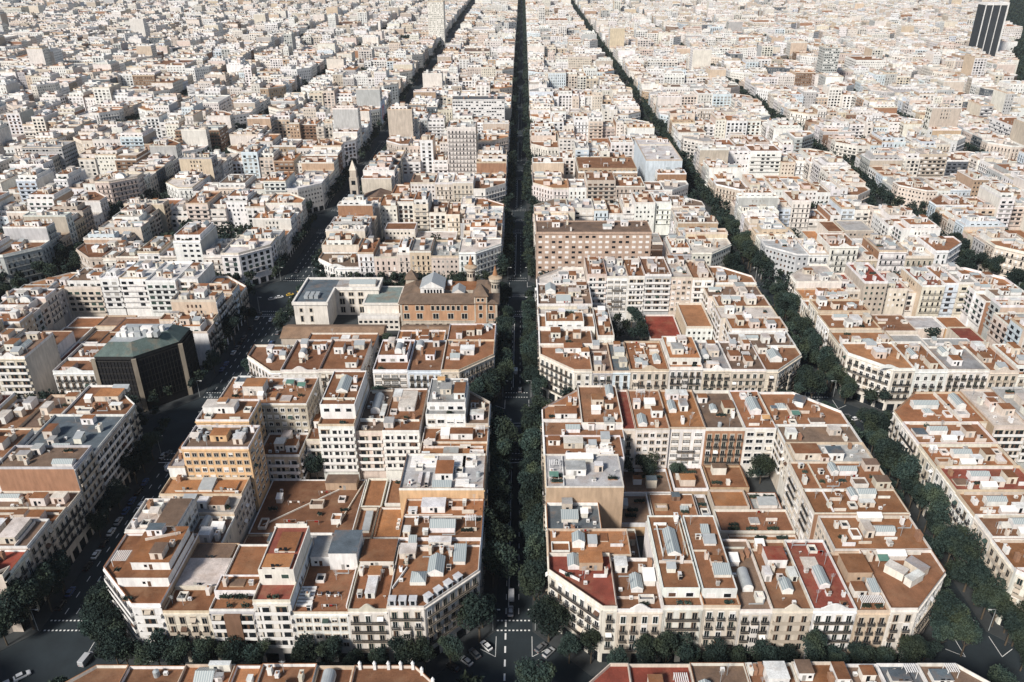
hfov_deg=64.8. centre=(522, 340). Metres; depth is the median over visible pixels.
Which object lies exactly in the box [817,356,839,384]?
tree
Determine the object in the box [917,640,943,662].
tree
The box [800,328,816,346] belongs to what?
tree
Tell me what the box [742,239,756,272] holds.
tree
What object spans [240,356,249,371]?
tree
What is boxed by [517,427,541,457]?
tree
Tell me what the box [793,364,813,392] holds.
tree
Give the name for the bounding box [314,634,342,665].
tree
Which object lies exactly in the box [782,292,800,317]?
tree
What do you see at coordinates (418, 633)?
window
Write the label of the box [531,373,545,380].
tree
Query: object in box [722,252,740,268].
tree
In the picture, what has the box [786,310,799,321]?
tree
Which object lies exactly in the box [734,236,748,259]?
tree
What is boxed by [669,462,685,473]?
tree
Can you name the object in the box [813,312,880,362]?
apartment building
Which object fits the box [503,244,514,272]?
tree
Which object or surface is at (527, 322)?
tree
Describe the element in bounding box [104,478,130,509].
tree
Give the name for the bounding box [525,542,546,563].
tree
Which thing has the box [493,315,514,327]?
tree
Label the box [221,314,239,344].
tree
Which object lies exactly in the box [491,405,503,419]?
tree
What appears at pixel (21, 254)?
apartment building
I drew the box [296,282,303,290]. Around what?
tree
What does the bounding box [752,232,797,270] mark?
apartment building
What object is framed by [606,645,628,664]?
tree
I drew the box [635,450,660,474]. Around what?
tree
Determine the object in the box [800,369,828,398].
tree
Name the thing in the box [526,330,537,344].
tree
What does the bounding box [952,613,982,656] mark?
tree
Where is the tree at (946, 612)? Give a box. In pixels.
[926,591,965,641]
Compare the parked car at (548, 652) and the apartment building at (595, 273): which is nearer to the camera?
the parked car at (548, 652)
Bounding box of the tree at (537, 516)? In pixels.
[525,503,544,523]
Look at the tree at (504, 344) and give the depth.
375.56 m
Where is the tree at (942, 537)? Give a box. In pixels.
[936,523,967,562]
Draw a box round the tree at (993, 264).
[985,254,1005,272]
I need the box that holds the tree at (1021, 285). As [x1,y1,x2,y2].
[1017,281,1023,289]
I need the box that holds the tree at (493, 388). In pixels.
[481,371,500,396]
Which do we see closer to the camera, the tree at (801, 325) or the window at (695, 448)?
the window at (695, 448)
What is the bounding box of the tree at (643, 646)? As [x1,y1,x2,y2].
[633,633,656,663]
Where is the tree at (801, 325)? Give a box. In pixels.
[793,315,814,345]
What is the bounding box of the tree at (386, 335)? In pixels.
[380,332,392,344]
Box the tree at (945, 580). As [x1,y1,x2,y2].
[942,574,951,586]
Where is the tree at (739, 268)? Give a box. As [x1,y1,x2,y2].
[732,264,744,272]
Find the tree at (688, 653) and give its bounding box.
[673,631,701,663]
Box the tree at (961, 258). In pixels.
[955,248,973,266]
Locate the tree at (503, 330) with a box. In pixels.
[496,321,512,339]
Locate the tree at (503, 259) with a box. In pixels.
[495,252,509,267]
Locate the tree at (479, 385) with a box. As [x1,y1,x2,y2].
[469,377,485,394]
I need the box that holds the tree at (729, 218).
[721,214,734,234]
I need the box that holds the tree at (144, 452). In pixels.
[131,440,152,472]
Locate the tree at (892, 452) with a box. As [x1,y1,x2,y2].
[874,439,908,476]
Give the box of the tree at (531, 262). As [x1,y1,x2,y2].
[527,258,535,282]
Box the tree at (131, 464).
[119,448,141,483]
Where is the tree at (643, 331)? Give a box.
[633,320,649,340]
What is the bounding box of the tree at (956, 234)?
[944,231,962,238]
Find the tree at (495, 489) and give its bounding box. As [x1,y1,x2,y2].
[488,473,512,502]
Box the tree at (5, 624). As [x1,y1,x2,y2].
[0,607,17,645]
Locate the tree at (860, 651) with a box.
[846,641,876,663]
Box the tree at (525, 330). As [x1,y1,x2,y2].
[522,326,531,335]
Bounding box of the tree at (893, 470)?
[885,455,916,488]
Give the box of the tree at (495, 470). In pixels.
[488,465,512,490]
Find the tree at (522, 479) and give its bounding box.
[517,471,540,491]
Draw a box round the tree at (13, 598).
[0,578,39,629]
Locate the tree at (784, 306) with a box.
[778,301,790,322]
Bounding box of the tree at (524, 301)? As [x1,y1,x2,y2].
[521,298,534,307]
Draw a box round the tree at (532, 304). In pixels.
[525,301,535,309]
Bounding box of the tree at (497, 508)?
[487,496,510,525]
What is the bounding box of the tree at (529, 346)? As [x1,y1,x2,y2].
[520,342,538,356]
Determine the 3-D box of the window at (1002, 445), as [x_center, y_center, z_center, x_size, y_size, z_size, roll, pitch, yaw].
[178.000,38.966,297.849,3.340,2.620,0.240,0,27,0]
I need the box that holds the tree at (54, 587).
[37,569,64,603]
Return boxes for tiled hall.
[279,324,386,346]
[401,324,449,339]
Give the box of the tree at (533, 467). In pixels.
[526,461,541,480]
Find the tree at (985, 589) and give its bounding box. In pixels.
[971,573,1007,619]
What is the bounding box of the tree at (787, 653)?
[777,643,800,662]
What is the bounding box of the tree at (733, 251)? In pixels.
[730,250,740,263]
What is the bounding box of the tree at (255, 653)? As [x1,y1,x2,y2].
[241,638,270,663]
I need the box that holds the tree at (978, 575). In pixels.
[966,564,993,604]
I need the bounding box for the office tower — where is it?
[968,1,1009,56]
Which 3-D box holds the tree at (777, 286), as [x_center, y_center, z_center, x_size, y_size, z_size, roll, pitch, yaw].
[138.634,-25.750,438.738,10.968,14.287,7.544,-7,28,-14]
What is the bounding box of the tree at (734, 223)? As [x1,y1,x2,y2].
[725,219,739,231]
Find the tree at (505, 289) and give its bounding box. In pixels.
[500,282,512,297]
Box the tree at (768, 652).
[748,637,782,662]
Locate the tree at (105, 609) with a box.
[87,601,122,641]
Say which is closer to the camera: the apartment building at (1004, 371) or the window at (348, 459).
the window at (348, 459)
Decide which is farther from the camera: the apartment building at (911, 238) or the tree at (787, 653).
the apartment building at (911, 238)
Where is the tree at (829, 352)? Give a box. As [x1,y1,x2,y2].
[816,346,835,373]
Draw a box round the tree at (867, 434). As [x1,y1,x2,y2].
[862,429,887,453]
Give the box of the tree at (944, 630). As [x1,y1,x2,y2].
[930,619,962,652]
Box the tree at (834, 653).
[821,644,850,663]
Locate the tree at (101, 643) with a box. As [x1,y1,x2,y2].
[92,628,126,664]
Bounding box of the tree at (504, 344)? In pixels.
[498,342,511,353]
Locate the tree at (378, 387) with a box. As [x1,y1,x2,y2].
[371,384,386,388]
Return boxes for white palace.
[291,277,403,329]
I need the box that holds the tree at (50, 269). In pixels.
[30,260,57,277]
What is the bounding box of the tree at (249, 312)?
[239,306,257,324]
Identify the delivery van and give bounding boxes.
[77,651,94,666]
[508,588,513,601]
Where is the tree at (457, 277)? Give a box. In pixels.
[449,273,463,280]
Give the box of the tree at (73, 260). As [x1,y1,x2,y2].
[67,248,81,266]
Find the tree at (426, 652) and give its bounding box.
[411,636,436,672]
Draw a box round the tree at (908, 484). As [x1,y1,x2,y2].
[899,477,924,509]
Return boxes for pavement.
[0,0,1015,675]
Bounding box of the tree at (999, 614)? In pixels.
[993,600,1023,632]
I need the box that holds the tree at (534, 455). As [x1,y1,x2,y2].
[517,447,540,471]
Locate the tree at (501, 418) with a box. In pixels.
[492,416,509,423]
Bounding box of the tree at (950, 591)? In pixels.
[940,587,955,598]
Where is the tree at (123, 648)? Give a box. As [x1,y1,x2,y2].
[101,626,141,664]
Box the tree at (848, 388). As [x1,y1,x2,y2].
[838,374,857,403]
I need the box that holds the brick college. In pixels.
[398,255,501,326]
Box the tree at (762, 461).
[749,453,776,483]
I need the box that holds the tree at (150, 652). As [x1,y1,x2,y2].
[133,627,169,665]
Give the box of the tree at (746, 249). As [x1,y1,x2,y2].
[742,242,758,268]
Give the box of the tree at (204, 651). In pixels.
[190,636,218,663]
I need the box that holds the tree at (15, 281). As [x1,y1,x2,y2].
[10,277,28,286]
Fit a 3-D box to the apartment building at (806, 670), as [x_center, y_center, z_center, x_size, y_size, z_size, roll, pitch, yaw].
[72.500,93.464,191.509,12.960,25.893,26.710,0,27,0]
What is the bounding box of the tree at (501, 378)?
[487,364,508,399]
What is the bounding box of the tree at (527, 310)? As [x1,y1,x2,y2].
[521,303,536,320]
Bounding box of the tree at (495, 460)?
[488,447,512,472]
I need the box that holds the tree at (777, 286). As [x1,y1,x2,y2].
[769,281,785,305]
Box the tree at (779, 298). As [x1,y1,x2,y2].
[774,290,787,318]
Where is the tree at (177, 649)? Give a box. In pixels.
[160,634,190,665]
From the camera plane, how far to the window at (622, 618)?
218.96 m
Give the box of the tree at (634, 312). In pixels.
[626,306,641,327]
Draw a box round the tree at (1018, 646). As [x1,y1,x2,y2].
[1014,640,1023,670]
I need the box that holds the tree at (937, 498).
[923,482,951,532]
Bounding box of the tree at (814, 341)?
[806,334,823,362]
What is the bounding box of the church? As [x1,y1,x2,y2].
[349,161,391,197]
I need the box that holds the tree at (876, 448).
[873,436,898,454]
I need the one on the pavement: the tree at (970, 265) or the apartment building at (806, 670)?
the tree at (970, 265)
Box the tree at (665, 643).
[653,630,678,663]
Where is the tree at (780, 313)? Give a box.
[774,308,784,317]
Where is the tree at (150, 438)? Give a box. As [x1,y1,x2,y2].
[141,431,163,459]
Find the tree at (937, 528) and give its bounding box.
[930,514,952,548]
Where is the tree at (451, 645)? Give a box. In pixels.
[437,633,463,663]
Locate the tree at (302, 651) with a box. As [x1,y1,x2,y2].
[290,630,318,662]
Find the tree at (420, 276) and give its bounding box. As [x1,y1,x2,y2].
[417,272,427,279]
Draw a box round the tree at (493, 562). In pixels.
[481,538,518,587]
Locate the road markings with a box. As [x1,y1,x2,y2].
[44,109,1011,680]
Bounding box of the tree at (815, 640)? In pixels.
[801,628,827,660]
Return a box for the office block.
[91,324,200,411]
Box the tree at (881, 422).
[863,410,889,430]
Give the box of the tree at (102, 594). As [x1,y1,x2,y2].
[78,580,114,619]
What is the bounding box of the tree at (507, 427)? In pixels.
[489,415,518,452]
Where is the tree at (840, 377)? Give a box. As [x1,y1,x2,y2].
[833,370,846,397]
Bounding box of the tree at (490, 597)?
[482,594,496,627]
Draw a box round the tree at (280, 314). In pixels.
[272,310,290,325]
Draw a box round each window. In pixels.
[0,375,8,378]
[2,381,10,384]
[4,387,12,390]
[6,361,14,365]
[8,368,16,371]
[10,375,18,378]
[12,381,20,384]
[16,361,24,365]
[18,368,26,371]
[20,564,24,574]
[21,375,28,378]
[22,381,30,384]
[24,387,32,390]
[25,557,30,567]
[31,546,36,554]
[36,539,41,547]
[96,451,101,460]
[102,444,107,454]
[107,438,112,448]
[112,432,117,442]
[117,426,122,435]
[122,420,126,429]
[141,609,154,615]
[144,619,156,623]
[146,627,158,631]
[167,616,175,624]
[170,625,176,631]
[178,616,186,624]
[189,616,197,624]
[192,625,198,631]
[200,616,208,624]
[203,625,209,631]
[212,615,223,620]
[214,624,225,628]
[216,632,227,636]
[235,299,240,315]
[241,615,253,620]
[243,624,254,628]
[245,632,256,636]
[247,641,256,644]
[257,606,269,611]
[259,616,271,620]
[261,624,273,628]
[263,632,274,636]
[265,640,276,644]
[275,460,284,464]
[275,606,287,611]
[276,467,285,470]
[277,474,286,477]
[277,616,289,620]
[278,624,290,628]
[280,632,292,636]
[281,640,293,644]
[288,460,297,464]
[289,467,298,470]
[291,474,299,477]
[295,617,302,622]
[297,626,303,630]
[304,617,311,622]
[306,626,312,630]
[310,444,319,448]
[311,451,319,454]
[313,617,320,622]
[314,626,321,630]
[316,634,322,638]
[320,429,329,433]
[321,437,330,440]
[322,444,331,447]
[323,451,332,454]
[323,626,330,630]
[325,465,333,468]
[331,617,337,622]
[332,429,340,433]
[332,626,338,630]
[333,437,341,440]
[334,444,342,447]
[335,451,343,454]
[335,458,344,461]
[336,465,345,468]
[339,298,345,304]
[340,306,345,312]
[340,617,346,622]
[341,626,347,630]
[342,634,348,638]
[343,429,352,433]
[343,642,349,646]
[344,437,353,440]
[345,444,353,447]
[346,451,354,454]
[347,458,355,461]
[348,465,356,468]
[349,298,354,304]
[350,306,355,312]
[352,615,358,621]
[354,626,360,630]
[355,635,361,639]
[356,643,362,649]
[358,298,363,304]
[359,306,363,312]
[359,436,367,439]
[360,443,368,446]
[360,450,369,453]
[362,464,370,467]
[365,615,371,621]
[366,626,372,630]
[367,635,373,639]
[368,643,374,649]
[371,436,380,439]
[372,443,380,446]
[373,450,381,453]
[373,457,382,460]
[374,374,381,379]
[374,464,382,467]
[378,626,384,630]
[379,635,385,639]
[383,374,389,379]
[385,435,393,438]
[385,442,394,446]
[386,449,394,452]
[387,456,395,459]
[387,463,395,466]
[391,374,397,379]
[391,611,397,619]
[392,622,398,628]
[393,631,398,637]
[396,435,405,438]
[397,442,405,446]
[398,449,406,452]
[399,374,406,379]
[400,381,406,385]
[403,313,409,318]
[403,611,408,619]
[403,629,412,644]
[404,622,409,628]
[408,435,416,438]
[409,442,417,446]
[409,449,417,452]
[414,611,420,619]
[415,622,421,628]
[416,313,422,318]
[416,631,421,637]
[427,419,434,423]
[427,606,431,617]
[428,617,432,626]
[432,313,438,318]
[435,601,439,611]
[437,419,444,423]
[442,596,447,605]
[446,419,453,423]
[447,313,453,318]
[450,591,454,600]
[456,419,463,423]
[458,586,462,595]
[461,313,467,318]
[465,581,469,590]
[472,576,476,584]
[488,313,494,318]
[551,578,554,587]
[558,583,562,591]
[565,587,569,596]
[572,592,576,603]
[580,598,584,607]
[587,603,591,613]
[604,641,610,647]
[606,613,612,620]
[606,623,611,628]
[607,291,612,295]
[619,625,625,632]
[619,635,624,641]
[620,616,626,623]
[629,635,635,641]
[630,616,636,623]
[630,625,636,632]
[633,380,638,388]
[641,616,647,623]
[641,625,646,632]
[651,625,657,632]
[652,616,658,623]
[665,622,671,628]
[666,612,672,619]
[669,453,677,458]
[670,446,677,451]
[671,432,679,437]
[671,439,678,444]
[678,622,683,628]
[679,612,685,619]
[680,453,688,458]
[680,460,687,464]
[681,378,687,388]
[681,446,689,451]
[682,439,690,444]
[683,432,690,437]
[690,622,696,628]
[691,460,699,464]
[691,612,698,619]
[692,453,699,458]
[693,439,701,444]
[693,446,700,451]
[694,432,702,437]
[702,640,708,644]
[703,631,709,637]
[705,622,710,628]
[706,611,712,619]
[715,630,720,635]
[716,622,722,628]
[717,611,724,619]
[726,631,732,637]
[728,622,733,628]
[729,611,735,619]
[738,633,744,640]
[739,626,746,632]
[741,615,748,622]
[743,453,750,456]
[744,446,752,449]
[745,439,753,442]
[745,624,757,651]
[746,432,754,436]
[751,615,758,621]
[754,446,761,449]
[755,439,762,442]
[756,432,764,436]
[760,626,766,630]
[761,615,768,621]
[765,439,772,442]
[766,432,773,436]
[772,635,777,639]
[773,626,779,630]
[775,615,782,621]
[784,373,791,390]
[784,635,790,639]
[786,626,792,630]
[788,615,794,621]
[795,494,799,505]
[795,643,801,648]
[797,487,800,498]
[798,626,804,630]
[800,615,807,621]
[805,503,808,514]
[805,526,809,537]
[807,518,810,529]
[809,510,812,521]
[814,615,821,622]
[822,625,829,631]
[824,615,831,622]
[830,634,837,640]
[833,625,839,631]
[834,615,842,622]
[839,643,845,649]
[841,634,847,640]
[843,625,849,631]
[845,615,852,622]
[852,635,859,642]
[854,626,861,633]
[857,617,864,624]
[863,635,869,642]
[865,626,871,633]
[867,617,875,624]
[872,635,879,642]
[875,627,882,633]
[878,617,885,624]
[885,641,891,647]
[886,632,893,639]
[889,623,897,629]
[892,614,899,622]
[902,623,909,629]
[904,614,912,622]
[989,547,993,555]
[994,429,1003,433]
[994,554,999,562]
[999,560,1004,569]
[1000,444,1009,447]
[1002,437,1011,440]
[1004,429,1014,433]
[1005,568,1009,576]
[1008,451,1017,454]
[1010,444,1019,447]
[1012,437,1021,440]
[1015,429,1023,433]
[1016,577,1023,585]
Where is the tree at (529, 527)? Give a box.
[518,518,543,541]
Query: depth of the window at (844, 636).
221.89 m
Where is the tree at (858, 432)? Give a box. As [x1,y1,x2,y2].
[852,425,862,437]
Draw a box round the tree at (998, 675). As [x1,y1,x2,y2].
[986,663,1019,681]
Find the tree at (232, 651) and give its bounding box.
[215,635,247,663]
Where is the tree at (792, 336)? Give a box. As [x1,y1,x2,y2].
[788,331,800,345]
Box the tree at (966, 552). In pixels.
[943,525,986,567]
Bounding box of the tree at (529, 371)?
[521,364,539,383]
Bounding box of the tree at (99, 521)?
[84,509,109,537]
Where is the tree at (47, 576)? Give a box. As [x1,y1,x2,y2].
[26,562,57,611]
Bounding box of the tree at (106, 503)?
[95,496,117,522]
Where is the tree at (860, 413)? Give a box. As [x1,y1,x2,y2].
[855,407,879,429]
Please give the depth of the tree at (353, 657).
219.75 m
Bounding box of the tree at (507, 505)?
[488,496,510,520]
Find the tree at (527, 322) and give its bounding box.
[522,316,535,327]
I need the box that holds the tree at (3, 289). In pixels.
[0,284,12,298]
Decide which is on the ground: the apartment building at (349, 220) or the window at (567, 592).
the apartment building at (349, 220)
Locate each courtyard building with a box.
[97,331,118,342]
[243,532,272,543]
[248,474,366,534]
[310,533,332,545]
[627,529,639,557]
[648,492,698,517]
[693,494,710,514]
[713,509,795,538]
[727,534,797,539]
[870,314,917,333]
[922,336,967,345]
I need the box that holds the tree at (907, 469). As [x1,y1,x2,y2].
[896,453,921,493]
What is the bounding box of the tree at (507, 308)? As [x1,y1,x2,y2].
[497,305,514,318]
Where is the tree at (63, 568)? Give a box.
[35,560,70,594]
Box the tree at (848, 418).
[844,414,853,425]
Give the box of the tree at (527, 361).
[522,354,538,383]
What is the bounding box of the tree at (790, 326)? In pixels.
[785,321,794,332]
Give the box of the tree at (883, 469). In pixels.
[879,463,886,474]
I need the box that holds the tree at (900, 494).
[893,487,904,502]
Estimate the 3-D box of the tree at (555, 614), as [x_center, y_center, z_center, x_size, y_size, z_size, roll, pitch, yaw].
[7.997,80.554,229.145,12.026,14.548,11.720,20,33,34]
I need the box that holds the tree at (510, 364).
[495,356,515,389]
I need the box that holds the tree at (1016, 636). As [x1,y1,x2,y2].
[1007,613,1023,646]
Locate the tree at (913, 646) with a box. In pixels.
[897,634,929,662]
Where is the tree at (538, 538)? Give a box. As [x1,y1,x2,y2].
[522,527,546,561]
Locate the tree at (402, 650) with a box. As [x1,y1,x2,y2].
[387,634,419,664]
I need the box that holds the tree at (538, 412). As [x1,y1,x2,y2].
[528,404,541,419]
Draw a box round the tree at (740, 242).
[735,237,752,262]
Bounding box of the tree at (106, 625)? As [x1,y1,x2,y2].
[92,615,126,658]
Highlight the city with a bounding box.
[0,0,1023,681]
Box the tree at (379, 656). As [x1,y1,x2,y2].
[367,646,388,664]
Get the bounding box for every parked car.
[3,678,17,681]
[13,670,30,680]
[64,586,75,596]
[82,561,92,570]
[91,550,100,558]
[99,538,108,547]
[106,527,115,535]
[113,517,122,524]
[121,507,130,514]
[127,497,136,504]
[141,478,149,485]
[159,452,164,458]
[165,450,172,456]
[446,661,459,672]
[460,655,473,666]
[468,648,480,659]
[480,640,492,651]
[508,606,513,616]
[534,642,547,653]
[542,646,554,658]
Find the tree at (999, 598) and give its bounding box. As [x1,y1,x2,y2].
[986,589,1012,626]
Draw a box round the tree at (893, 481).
[889,477,896,487]
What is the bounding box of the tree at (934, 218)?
[929,212,942,225]
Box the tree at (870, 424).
[863,414,879,447]
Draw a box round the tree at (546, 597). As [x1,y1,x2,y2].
[532,592,555,617]
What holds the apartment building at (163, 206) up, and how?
on the ground
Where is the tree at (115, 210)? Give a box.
[108,205,121,217]
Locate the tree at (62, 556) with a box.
[42,549,70,589]
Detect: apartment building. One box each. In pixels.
[0,238,58,285]
[0,294,54,330]
[0,305,47,331]
[0,308,37,331]
[0,328,25,391]
[0,331,61,398]
[0,391,16,410]
[0,395,45,427]
[0,428,34,491]
[0,443,109,532]
[0,491,93,550]
[0,502,80,566]
[0,516,59,595]
[0,549,45,630]
[0,566,24,637]
[2,219,64,271]
[2,287,65,330]
[6,200,29,221]
[9,158,56,177]
[16,165,54,201]
[17,392,79,433]
[19,284,70,325]
[20,152,61,172]
[21,138,79,169]
[23,209,78,244]
[25,413,139,509]
[27,183,73,211]
[29,272,76,320]
[41,331,75,356]
[46,198,96,232]
[53,343,106,393]
[54,166,86,187]
[57,232,72,263]
[60,211,87,242]
[62,384,143,467]
[64,264,109,319]
[66,190,110,221]
[66,665,128,681]
[76,240,118,268]
[83,226,127,242]
[94,168,148,210]
[98,219,152,241]
[99,261,135,314]
[102,240,133,267]
[103,523,199,661]
[109,208,158,237]
[116,240,147,261]
[118,260,163,316]
[121,199,164,235]
[121,666,183,681]
[122,231,136,240]
[123,195,173,231]
[124,498,198,532]
[137,235,174,261]
[145,261,193,316]
[149,139,181,169]
[159,310,224,353]
[159,474,256,530]
[159,494,248,543]
[160,240,176,261]
[162,543,239,661]
[165,198,183,209]
[166,175,204,200]
[167,427,193,476]
[168,316,219,364]
[170,288,231,347]
[173,220,217,261]
[175,122,229,151]
[178,149,220,181]
[178,262,215,290]
[178,660,235,681]
[180,423,269,512]
[181,93,232,111]
[185,191,221,221]
[187,280,244,329]
[192,515,239,542]
[195,394,266,442]
[203,238,232,275]
[209,544,267,661]
[210,276,249,320]
[218,174,256,195]
[220,376,321,435]
[221,238,278,286]
[224,294,238,338]
[226,188,256,234]
[236,232,282,271]
[241,226,288,264]
[247,344,293,376]
[252,210,299,250]
[252,523,312,661]
[256,660,317,681]
[263,171,294,193]
[263,430,310,484]
[265,192,308,234]
[280,338,331,397]
[292,530,364,661]
[306,407,324,476]
[308,333,379,363]
[313,139,346,177]
[318,250,358,276]
[318,371,368,479]
[319,339,373,396]
[325,223,368,239]
[329,213,372,236]
[331,213,373,235]
[337,194,375,215]
[348,539,399,661]
[351,661,434,681]
[356,389,392,480]
[368,197,380,201]
[373,337,414,388]
[382,388,427,481]
[387,542,483,661]
[397,329,445,339]
[397,535,484,583]
[398,514,485,573]
[399,453,488,517]
[403,497,486,546]
[408,337,445,393]
[419,440,489,471]
[422,425,490,454]
[425,376,468,425]
[427,0,445,46]
[431,238,460,277]
[441,339,495,392]
[447,119,477,173]
[447,322,497,351]
[452,92,504,119]
[459,235,502,279]
[460,216,503,237]
[464,204,504,228]
[465,390,491,441]
[533,211,568,245]
[533,219,568,248]
[535,219,652,278]
[535,267,586,293]
[535,282,591,313]
[536,306,591,329]
[536,306,594,339]
[537,327,592,355]
[538,343,591,400]
[540,389,580,450]
[540,417,624,452]
[541,431,623,476]
[542,453,623,527]
[543,497,601,543]
[544,528,630,591]
[545,551,616,661]
[575,157,636,178]
[577,384,622,429]
[584,255,606,308]
[589,340,612,384]
[589,663,630,681]
[592,306,613,342]
[603,257,627,321]
[607,341,630,389]
[611,555,662,661]
[617,390,635,467]
[623,258,644,321]
[624,341,668,389]
[627,389,669,467]
[629,664,692,681]
[633,136,682,180]
[639,256,671,315]
[642,512,702,661]
[659,389,705,468]
[660,335,702,389]
[662,231,691,259]
[665,255,692,316]
[668,195,704,207]
[673,213,718,233]
[676,226,715,235]
[682,515,740,661]
[683,227,727,237]
[685,235,731,267]
[685,259,713,302]
[689,662,749,681]
[692,390,744,467]
[694,340,731,389]
[701,282,761,317]
[708,266,756,284]
[709,290,770,323]
[711,302,777,340]
[719,339,765,391]
[721,314,787,340]
[721,539,772,661]
[724,330,795,346]
[729,199,735,215]
[729,390,776,476]
[734,187,778,218]
[736,204,778,228]
[745,661,797,681]
[747,222,793,264]
[747,538,812,660]
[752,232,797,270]
[754,343,801,391]
[757,237,808,284]
[759,392,847,424]
[769,422,861,490]
[777,442,872,501]
[781,458,893,527]
[784,540,856,660]
[785,264,841,317]
[791,659,852,681]
[794,287,851,313]
[795,237,828,264]
[795,486,910,539]
[800,292,845,337]
[805,296,870,335]
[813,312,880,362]
[813,512,930,551]
[815,44,840,72]
[817,232,858,272]
[826,328,896,370]
[830,552,889,661]
[832,341,914,410]
[835,273,859,298]
[844,262,887,313]
[845,664,884,681]
[856,243,877,268]
[859,149,902,173]
[859,549,945,661]
[862,233,906,274]
[871,206,915,232]
[876,663,926,681]
[877,216,915,235]
[878,271,907,313]
[887,392,987,440]
[889,179,937,213]
[890,215,940,241]
[890,341,947,397]
[897,421,997,482]
[899,242,934,266]
[900,265,945,316]
[904,235,916,241]
[908,443,1017,514]
[910,145,947,176]
[916,233,961,263]
[917,663,989,681]
[921,103,961,134]
[923,465,1023,523]
[924,264,958,316]
[926,194,973,216]
[926,344,989,391]
[933,176,970,195]
[938,208,976,234]
[939,262,979,318]
[946,491,1023,560]
[952,213,1005,235]
[956,168,988,195]
[958,340,1019,388]
[959,282,1023,325]
[959,388,1023,461]
[960,195,995,215]
[961,267,1013,283]
[962,514,1023,586]
[967,287,1023,335]
[970,228,1021,269]
[977,179,1015,227]
[978,238,1023,279]
[981,293,1023,339]
[983,174,1007,187]
[984,538,1023,620]
[986,311,1023,344]
[988,116,1016,135]
[990,384,1023,468]
[992,342,1023,387]
[995,567,1023,626]
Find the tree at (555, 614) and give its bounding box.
[525,595,573,641]
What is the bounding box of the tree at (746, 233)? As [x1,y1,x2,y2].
[734,229,750,256]
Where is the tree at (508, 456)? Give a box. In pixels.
[489,429,513,460]
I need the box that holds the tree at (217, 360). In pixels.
[205,349,221,373]
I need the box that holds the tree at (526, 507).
[519,497,542,519]
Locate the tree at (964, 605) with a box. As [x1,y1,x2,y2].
[936,595,970,623]
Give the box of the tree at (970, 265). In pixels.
[962,259,976,269]
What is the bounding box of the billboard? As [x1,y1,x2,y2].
[380,97,385,124]
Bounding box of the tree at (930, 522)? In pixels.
[925,510,949,538]
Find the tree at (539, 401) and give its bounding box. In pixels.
[531,394,550,414]
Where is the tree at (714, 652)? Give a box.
[701,637,732,661]
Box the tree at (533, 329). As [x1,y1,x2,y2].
[520,327,535,342]
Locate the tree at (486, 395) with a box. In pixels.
[472,389,492,400]
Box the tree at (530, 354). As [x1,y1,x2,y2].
[522,351,537,367]
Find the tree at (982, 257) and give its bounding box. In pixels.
[977,251,988,271]
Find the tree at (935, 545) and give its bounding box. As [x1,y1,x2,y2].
[923,534,944,559]
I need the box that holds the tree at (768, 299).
[762,294,771,303]
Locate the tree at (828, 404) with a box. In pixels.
[821,401,835,407]
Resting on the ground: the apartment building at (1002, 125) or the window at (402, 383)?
the apartment building at (1002, 125)
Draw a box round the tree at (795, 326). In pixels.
[792,316,805,337]
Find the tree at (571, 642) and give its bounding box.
[557,631,582,663]
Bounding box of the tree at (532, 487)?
[518,469,542,503]
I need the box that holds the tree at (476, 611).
[453,592,497,642]
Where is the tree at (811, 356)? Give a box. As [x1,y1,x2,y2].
[806,346,829,369]
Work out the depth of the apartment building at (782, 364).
344.48 m
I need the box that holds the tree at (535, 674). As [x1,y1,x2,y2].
[514,656,556,681]
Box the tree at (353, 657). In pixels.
[342,648,365,665]
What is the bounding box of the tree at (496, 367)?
[493,362,506,392]
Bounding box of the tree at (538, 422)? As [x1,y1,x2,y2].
[521,414,541,431]
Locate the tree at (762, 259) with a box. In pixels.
[752,249,775,279]
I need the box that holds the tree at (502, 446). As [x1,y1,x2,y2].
[489,437,512,457]
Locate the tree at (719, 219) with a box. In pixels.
[709,213,722,222]
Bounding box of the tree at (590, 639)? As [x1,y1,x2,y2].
[580,628,600,663]
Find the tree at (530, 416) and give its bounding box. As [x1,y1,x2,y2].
[520,402,540,426]
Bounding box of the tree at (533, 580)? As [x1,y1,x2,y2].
[517,558,547,599]
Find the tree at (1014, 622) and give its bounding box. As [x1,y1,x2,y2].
[996,598,1023,645]
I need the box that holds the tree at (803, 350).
[796,343,809,360]
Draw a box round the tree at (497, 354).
[495,347,513,365]
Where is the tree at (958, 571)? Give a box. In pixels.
[944,554,988,591]
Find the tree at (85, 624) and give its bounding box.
[76,611,98,641]
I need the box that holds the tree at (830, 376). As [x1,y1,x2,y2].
[826,362,847,391]
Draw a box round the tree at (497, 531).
[480,506,515,545]
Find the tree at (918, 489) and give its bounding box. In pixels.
[913,484,930,520]
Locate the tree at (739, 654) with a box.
[728,645,749,662]
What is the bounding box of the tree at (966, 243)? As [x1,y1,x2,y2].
[959,238,970,251]
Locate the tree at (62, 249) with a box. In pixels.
[54,240,71,261]
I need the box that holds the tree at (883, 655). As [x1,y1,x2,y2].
[872,646,897,663]
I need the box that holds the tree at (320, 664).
[315,660,326,665]
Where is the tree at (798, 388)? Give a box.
[794,382,807,394]
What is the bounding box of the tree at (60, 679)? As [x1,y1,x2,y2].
[47,675,68,681]
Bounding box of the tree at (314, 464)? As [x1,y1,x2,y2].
[303,453,326,479]
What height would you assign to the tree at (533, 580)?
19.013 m
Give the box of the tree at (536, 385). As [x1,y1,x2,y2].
[531,378,547,395]
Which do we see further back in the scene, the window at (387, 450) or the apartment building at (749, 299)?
the apartment building at (749, 299)
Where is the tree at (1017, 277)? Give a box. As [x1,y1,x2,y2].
[1009,268,1023,284]
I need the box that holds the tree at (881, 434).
[868,428,886,460]
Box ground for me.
[0,0,1023,681]

